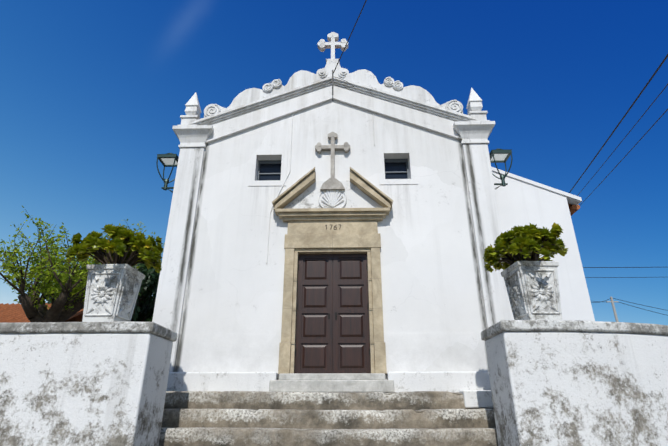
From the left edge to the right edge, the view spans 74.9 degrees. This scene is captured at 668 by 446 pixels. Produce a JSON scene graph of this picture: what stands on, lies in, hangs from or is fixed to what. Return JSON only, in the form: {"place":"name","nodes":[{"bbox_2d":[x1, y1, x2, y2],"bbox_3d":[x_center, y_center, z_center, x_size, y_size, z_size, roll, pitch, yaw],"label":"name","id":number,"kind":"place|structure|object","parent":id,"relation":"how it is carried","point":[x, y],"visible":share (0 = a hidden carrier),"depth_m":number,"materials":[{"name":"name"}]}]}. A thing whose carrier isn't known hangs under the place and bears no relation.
{"place":"outdoors","nodes":[
{"label":"outdoors","id":0,"kind":"place"},
{"bbox_2d":[0,303,83,322],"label":"house roof","id":1,"kind":"structure","parent":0,"point":[11,313],"depth_m":17.83,"materials":[{"name":"tile"}]},
{"bbox_2d":[0,206,164,321],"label":"pollard tree","id":2,"kind":"object","parent":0,"point":[55,288],"depth_m":11.59,"materials":[{"name":"green plant"}]},
{"bbox_2d":[0,0,667,277],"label":"overhead wires","id":3,"kind":"object","parent":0,"point":[655,72],"visible":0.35,"depth_m":11.12,"materials":[{"name":"black"}]},
{"bbox_2d":[0,0,667,324],"label":"sky","id":4,"kind":"structure","parent":0,"point":[92,91],"materials":[{"name":"blue"}]},
{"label":"terrace","id":5,"kind":"structure","parent":0,"visible":0},
{"bbox_2d":[45,253,161,321],"bbox_3d":[-11.480,5.323,23.636,6.442,8.397,7.576,-1,-23,1],"label":"dark tree","id":6,"kind":"object","parent":5,"relation":"on","point":[149,286],"depth_m":23.05,"materials":[{"name":"green plant"}]},
{"bbox_2d":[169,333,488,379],"bbox_3d":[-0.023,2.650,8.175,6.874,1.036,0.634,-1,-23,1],"label":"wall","id":7,"kind":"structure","parent":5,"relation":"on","point":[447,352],"depth_m":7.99,"materials":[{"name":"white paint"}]},
{"bbox_2d":[179,100,486,333],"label":"facade wall","id":8,"kind":"structure","parent":5,"relation":"on","point":[430,278],"depth_m":8.97,"materials":[{"name":"white paint"}]},
{"bbox_2d":[156,153,178,191],"bbox_3d":[-3.711,-1.115,9.937,0.609,1.127,0.450,-1,-23,1],"label":"lantern","id":9,"kind":"object","parent":8,"relation":"attached to","point":[168,155],"visible":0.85,"depth_m":9.88,"materials":[{"name":"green metal"}]},
{"bbox_2d":[161,158,177,164],"bbox_3d":[-3.790,-1.437,10.076,0.328,0.015,0.328,-1,-23,1],"label":"lamp glass","id":10,"kind":"object","parent":9,"relation":"attached to","point":[168,161],"visible":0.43,"depth_m":10.09,"materials":[{"name":"white glass"}]},
{"bbox_2d":[152,147,204,333],"bbox_3d":[-3.174,0.798,9.065,0.545,5.150,0.640,-1,-23,1],"label":"pilaster","id":11,"kind":"object","parent":8,"relation":"attached to","point":[169,302],"visible":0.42,"depth_m":8.90,"materials":[{"name":"white paint"}]},
{"bbox_2d":[172,125,213,148],"bbox_3d":[-3.176,-1.821,10.086,0.889,0.470,0.812,-1,-23,1],"label":"capital","id":12,"kind":"object","parent":11,"relation":"on","point":[192,135],"visible":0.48,"depth_m":9.81,"materials":[{"name":"white paint"}]},
{"bbox_2d":[178,93,201,125],"bbox_3d":[-3.317,-2.621,10.263,0.430,1.140,0.430,-1,-23,1],"label":"pinnacle","id":13,"kind":"object","parent":12,"relation":"on","point":[192,110],"visible":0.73,"depth_m":10.11,"materials":[{"name":"white paint"}]},
{"bbox_2d":[248,149,287,185],"bbox_3d":[-1.439,-1.217,9.567,0.820,0.910,0.013,-1,-23,1],"label":"window surround","id":14,"kind":"object","parent":8,"relation":"attached to","point":[255,153],"visible":1,"depth_m":9.55,"materials":[{"name":"white paint"}]},
{"bbox_2d":[257,160,280,180],"bbox_3d":[-1.433,-1.117,9.801,0.560,0.650,0.039,-1,-23,1],"label":"window frame","id":15,"kind":"object","parent":8,"relation":"attached to","point":[269,162],"visible":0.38,"depth_m":9.89,"materials":[{"name":"grey metal"}]},
{"bbox_2d":[259,164,280,180],"bbox_3d":[-1.432,-1.103,9.834,0.560,0.650,0.030,-1,-23,1],"label":"window glass","id":16,"kind":"object","parent":15,"relation":"in","point":[270,168],"depth_m":9.85,"materials":[{"name":"black glass"}]},
{"bbox_2d":[266,113,374,263],"bbox_3d":[-0.219,-0.893,9.390,2.259,3.676,0.022,-1,-23,1],"label":"wall crack","id":17,"kind":"object","parent":8,"relation":"attached to","point":[286,179],"visible":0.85,"depth_m":9.44,"materials":[{"name":"grey paint"}]},
{"bbox_2d":[272,167,392,221],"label":"pediment","id":18,"kind":"structure","parent":8,"relation":"attached to","point":[308,179],"depth_m":8.96,"materials":[{"name":"beige stone"}]},
{"bbox_2d":[285,181,379,208],"bbox_3d":[-0.029,-0.558,9.236,2.140,0.740,0.135,-1,-23,1],"label":"tympanum","id":19,"kind":"object","parent":8,"relation":"attached to","point":[352,195],"depth_m":9.18,"materials":[{"name":"white paint"}]},
{"bbox_2d":[278,220,386,373],"bbox_3d":[-0.027,1.375,8.503,1.940,2.992,0.310,-1,-23,1],"label":"door surround","id":20,"kind":"object","parent":8,"relation":"attached to","point":[349,237],"visible":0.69,"depth_m":8.64,"materials":[{"name":"beige stone"}]},
{"bbox_2d":[282,234,380,308],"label":"stone joints","id":21,"kind":"object","parent":20,"relation":"attached to","point":[332,250],"depth_m":8.46,"materials":[{"name":"beige stone"}]},
{"bbox_2d":[295,254,370,372],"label":"door leaves","id":22,"kind":"object","parent":20,"relation":"in","point":[331,284],"visible":0.94,"depth_m":8.38,"materials":[{"name":"brown wood"}]},
{"bbox_2d":[295,264,369,354],"bbox_3d":[-0.027,1.637,8.419,1.390,1.760,0.020,-1,-23,1],"label":"door hardware","id":23,"kind":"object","parent":22,"relation":"attached to","point":[335,314],"depth_m":8.37,"materials":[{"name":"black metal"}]},
{"bbox_2d":[315,132,349,190],"bbox_3d":[-0.030,-1.358,9.542,0.786,1.452,0.140,-1,-23,1],"label":"cross","id":24,"kind":"object","parent":8,"relation":"attached to","point":[332,183],"visible":1,"depth_m":9.58,"materials":[{"name":"stone"}]},
{"bbox_2d":[204,97,461,143],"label":"cornice molding","id":25,"kind":"structure","parent":8,"relation":"attached to","point":[324,101],"depth_m":9.98,"materials":[{"name":"white paint"}]},
{"bbox_2d":[202,82,463,124],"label":"cornice molding","id":26,"kind":"structure","parent":8,"relation":"attached to","point":[325,85],"depth_m":10.13,"materials":[{"name":"white paint"}]},
{"bbox_2d":[189,76,477,124],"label":"cornice","id":27,"kind":"structure","parent":8,"relation":"attached to","point":[338,79],"depth_m":10.07,"materials":[{"name":"white paint"}]},
{"bbox_2d":[204,70,320,116],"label":"scrolled parapet","id":28,"kind":"structure","parent":27,"relation":"on","point":[296,79],"depth_m":10.27,"materials":[{"name":"white paint"}]},
{"bbox_2d":[316,59,348,78],"bbox_3d":[-0.027,-3.637,10.659,0.800,0.700,0.450,-1,-23,1],"label":"cross pedestal","id":29,"kind":"object","parent":27,"relation":"on","point":[330,66],"visible":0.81,"depth_m":10.49,"materials":[{"name":"white paint"}]},
{"bbox_2d":[317,32,347,58],"bbox_3d":[-0.026,-4.402,11.006,0.782,0.979,0.148,-1,-23,1],"label":"cross","id":30,"kind":"object","parent":29,"relation":"on","point":[332,44],"visible":0.94,"depth_m":11.00,"materials":[{"name":"white stone"}]},
{"bbox_2d":[206,85,459,140],"bbox_3d":[-0.029,-2.644,10.118,5.758,1.730,0.044,-1,-23,1],"label":"gable band","id":31,"kind":"object","parent":27,"relation":"attached to","point":[414,115],"visible":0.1,"depth_m":10.07,"materials":[{"name":"white paint"}]},
{"bbox_2d":[344,69,462,113],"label":"scrolled parapet","id":32,"kind":"structure","parent":27,"relation":"on","point":[369,78],"depth_m":10.20,"materials":[{"name":"white paint"}]},
{"bbox_2d":[196,79,470,124],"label":"cornice molding","id":33,"kind":"structure","parent":8,"relation":"attached to","point":[338,82],"depth_m":10.10,"materials":[{"name":"white paint"}]},
{"bbox_2d":[384,159,408,178],"bbox_3d":[1.387,-1.143,9.739,0.560,0.650,0.039,-1,-23,1],"label":"window frame","id":34,"kind":"object","parent":8,"relation":"attached to","point":[395,161],"visible":0.58,"depth_m":9.82,"materials":[{"name":"grey metal"}]},
{"bbox_2d":[385,162,406,178],"bbox_3d":[1.387,-1.129,9.771,0.560,0.650,0.030,-1,-23,1],"label":"window glass","id":35,"kind":"object","parent":34,"relation":"in","point":[394,167],"depth_m":9.78,"materials":[{"name":"black glass"}]},
{"bbox_2d":[378,148,417,184],"bbox_3d":[1.381,-1.243,9.504,0.820,0.910,0.013,-1,-23,1],"label":"window surround","id":36,"kind":"object","parent":8,"relation":"attached to","point":[381,166],"visible":1,"depth_m":9.48,"materials":[{"name":"white paint"}]},
{"bbox_2d":[462,144,514,327],"bbox_3d":[3.129,0.738,8.925,0.545,5.150,0.640,-1,-23,1],"label":"pilaster","id":37,"kind":"object","parent":8,"relation":"attached to","point":[485,218],"visible":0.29,"depth_m":8.90,"materials":[{"name":"white paint"}]},
{"bbox_2d":[453,121,494,144],"bbox_3d":[3.127,-1.881,9.947,0.889,0.470,0.812,-1,-23,1],"label":"capital","id":38,"kind":"object","parent":37,"relation":"on","point":[473,132],"visible":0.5,"depth_m":9.67,"materials":[{"name":"white paint"}]},
{"bbox_2d":[466,88,489,120],"bbox_3d":[3.261,-2.683,10.117,0.430,1.140,0.430,-1,-23,1],"label":"pinnacle","id":39,"kind":"object","parent":38,"relation":"on","point":[474,106],"visible":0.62,"depth_m":9.96,"materials":[{"name":"white paint"}]},
{"bbox_2d":[489,148,511,188],"bbox_3d":[3.668,-1.185,9.773,0.609,1.127,0.450,-1,-23,1],"label":"lantern","id":40,"kind":"object","parent":8,"relation":"hanging from","point":[501,151],"visible":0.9,"depth_m":9.71,"materials":[{"name":"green metal"}]},
{"bbox_2d":[490,154,507,160],"bbox_3d":[3.748,-1.508,9.909,0.328,0.015,0.328,-1,-23,1],"label":"lamp glass panel","id":41,"kind":"object","parent":40,"relation":"attached to","point":[499,157],"visible":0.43,"depth_m":9.93,"materials":[{"name":"white glass"}]},
{"bbox_2d":[492,171,594,320],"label":"annex wall","id":42,"kind":"structure","parent":5,"relation":"on","point":[520,203],"depth_m":10.21,"materials":[{"name":"white paint"}]},
{"bbox_2d":[491,167,581,205],"bbox_3d":[4.444,-1.078,10.784,2.905,1.364,0.280,-1,-23,1],"label":"roof edge","id":43,"kind":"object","parent":42,"relation":"on","point":[572,199],"visible":0.43,"depth_m":10.54,"materials":[{"name":"white paint"}]},
{"bbox_2d":[568,203,579,215],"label":"roof tiles","id":44,"kind":"object","parent":42,"relation":"on","point":[573,209],"visible":0.06,"depth_m":10.62,"materials":[{"name":"orange tile"}]},
{"bbox_3d":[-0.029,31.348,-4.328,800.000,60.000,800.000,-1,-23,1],"label":"ground","id":45,"kind":"structure","parent":0,"visible":0},
{"bbox_2d":[0,333,172,445],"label":"front wall","id":46,"kind":"structure","parent":45,"relation":"on","point":[82,389],"depth_m":5.64,"materials":[{"name":"white paint"}]},
{"bbox_2d":[0,321,176,341],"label":"wall coping","id":47,"kind":"object","parent":46,"relation":"on","point":[153,328],"visible":0.5,"depth_m":5.88,"materials":[{"name":"grey concrete"}]},
{"bbox_2d":[82,264,144,321],"bbox_3d":[-3.306,1.111,6.484,0.627,0.872,0.627,-1,-23,1],"label":"planter","id":48,"kind":"object","parent":47,"relation":"on","point":[123,269],"visible":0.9,"depth_m":6.31,"materials":[{"name":"stone"}]},
{"bbox_2d":[84,272,140,320],"bbox_3d":[-3.306,1.117,6.481,0.611,0.635,0.611,-1,-23,1],"label":"planter relief carving","id":49,"kind":"object","parent":48,"relation":"attached to","point":[106,297],"visible":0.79,"depth_m":6.27,"materials":[{"name":"stone"}]},
{"bbox_2d":[64,224,163,272],"bbox_3d":[-3.284,0.418,6.714,1.312,0.684,1.283,-1,-23,1],"label":"succulent","id":50,"kind":"object","parent":48,"relation":"on","point":[117,243],"depth_m":6.44,"materials":[{"name":"green plant"}]},
{"bbox_2d":[161,408,495,428],"bbox_3d":[-0.036,3.376,7.244,6.000,0.545,1.619,-1,-23,1],"label":"step","id":51,"kind":"object","parent":45,"relation":"on","point":[329,419],"visible":0.46,"depth_m":6.56,"materials":[{"name":"stone"}]},
{"bbox_2d":[164,391,493,410],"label":"step platform","id":52,"kind":"structure","parent":51,"relation":"on","point":[379,401],"depth_m":7.00,"materials":[{"name":"grey stone"}]},
{"bbox_2d":[166,372,490,391],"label":"wall plinth","id":53,"kind":"structure","parent":52,"relation":"on","point":[260,381],"depth_m":7.53,"materials":[{"name":"white paint"}]},
{"bbox_2d":[269,373,393,392],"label":"door sills","id":54,"kind":"structure","parent":52,"relation":"on","point":[333,382],"depth_m":7.33,"materials":[{"name":"grey stone"}]},
{"bbox_2d":[458,390,492,407],"bbox_3d":[2.317,2.889,7.145,0.480,0.258,0.470,-1,-23,1],"label":"pilaster base","id":55,"kind":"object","parent":51,"relation":"on","point":[477,398],"depth_m":6.93,"materials":[{"name":"white paint"}]},
{"bbox_2d":[159,427,497,445],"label":"bottom step","id":56,"kind":"object","parent":45,"relation":"on","point":[196,436],"visible":0.54,"depth_m":6.14,"materials":[{"name":"grey stone"}]},
{"bbox_2d":[485,331,667,445],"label":"front wall","id":57,"kind":"structure","parent":45,"relation":"on","point":[558,388],"depth_m":5.55,"materials":[{"name":"white paint"}]},
{"bbox_2d":[481,320,667,340],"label":"wall cap","id":58,"kind":"object","parent":57,"relation":"on","point":[497,328],"visible":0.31,"depth_m":5.79,"materials":[{"name":"white concrete"}]},
{"bbox_2d":[501,261,561,319],"bbox_3d":[2.903,1.052,6.346,0.607,0.872,0.607,1,-23,-3],"label":"planter","id":59,"kind":"object","parent":58,"relation":"on","point":[520,266],"visible":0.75,"depth_m":6.17,"materials":[{"name":"stone"}]},
{"bbox_2d":[483,222,567,272],"bbox_3d":[2.897,0.421,6.652,1.272,0.649,1.246,-1,-23,1],"label":"succulent","id":60,"kind":"object","parent":59,"relation":"in","point":[525,236],"depth_m":6.40,"materials":[{"name":"green plant"}]},
{"bbox_2d":[504,269,561,319],"bbox_3d":[2.903,1.058,6.343,0.597,0.634,0.597,1,-23,-3],"label":"planter relief carving","id":61,"kind":"object","parent":59,"relation":"attached to","point":[515,292],"visible":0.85,"depth_m":6.12,"materials":[{"name":"stone"}]},
{"bbox_2d":[606,297,618,321],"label":"utility pole","id":62,"kind":"object","parent":45,"relation":"on","point":[614,309],"visible":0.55,"depth_m":43.70,"materials":[{"name":"grey concrete"}]},
{"bbox_2d":[591,298,667,315],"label":"pole wires","id":63,"kind":"object","parent":62,"relation":"attached to","point":[630,305],"visible":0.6,"depth_m":44.37,"materials":[{"name":"black"}]}
]}

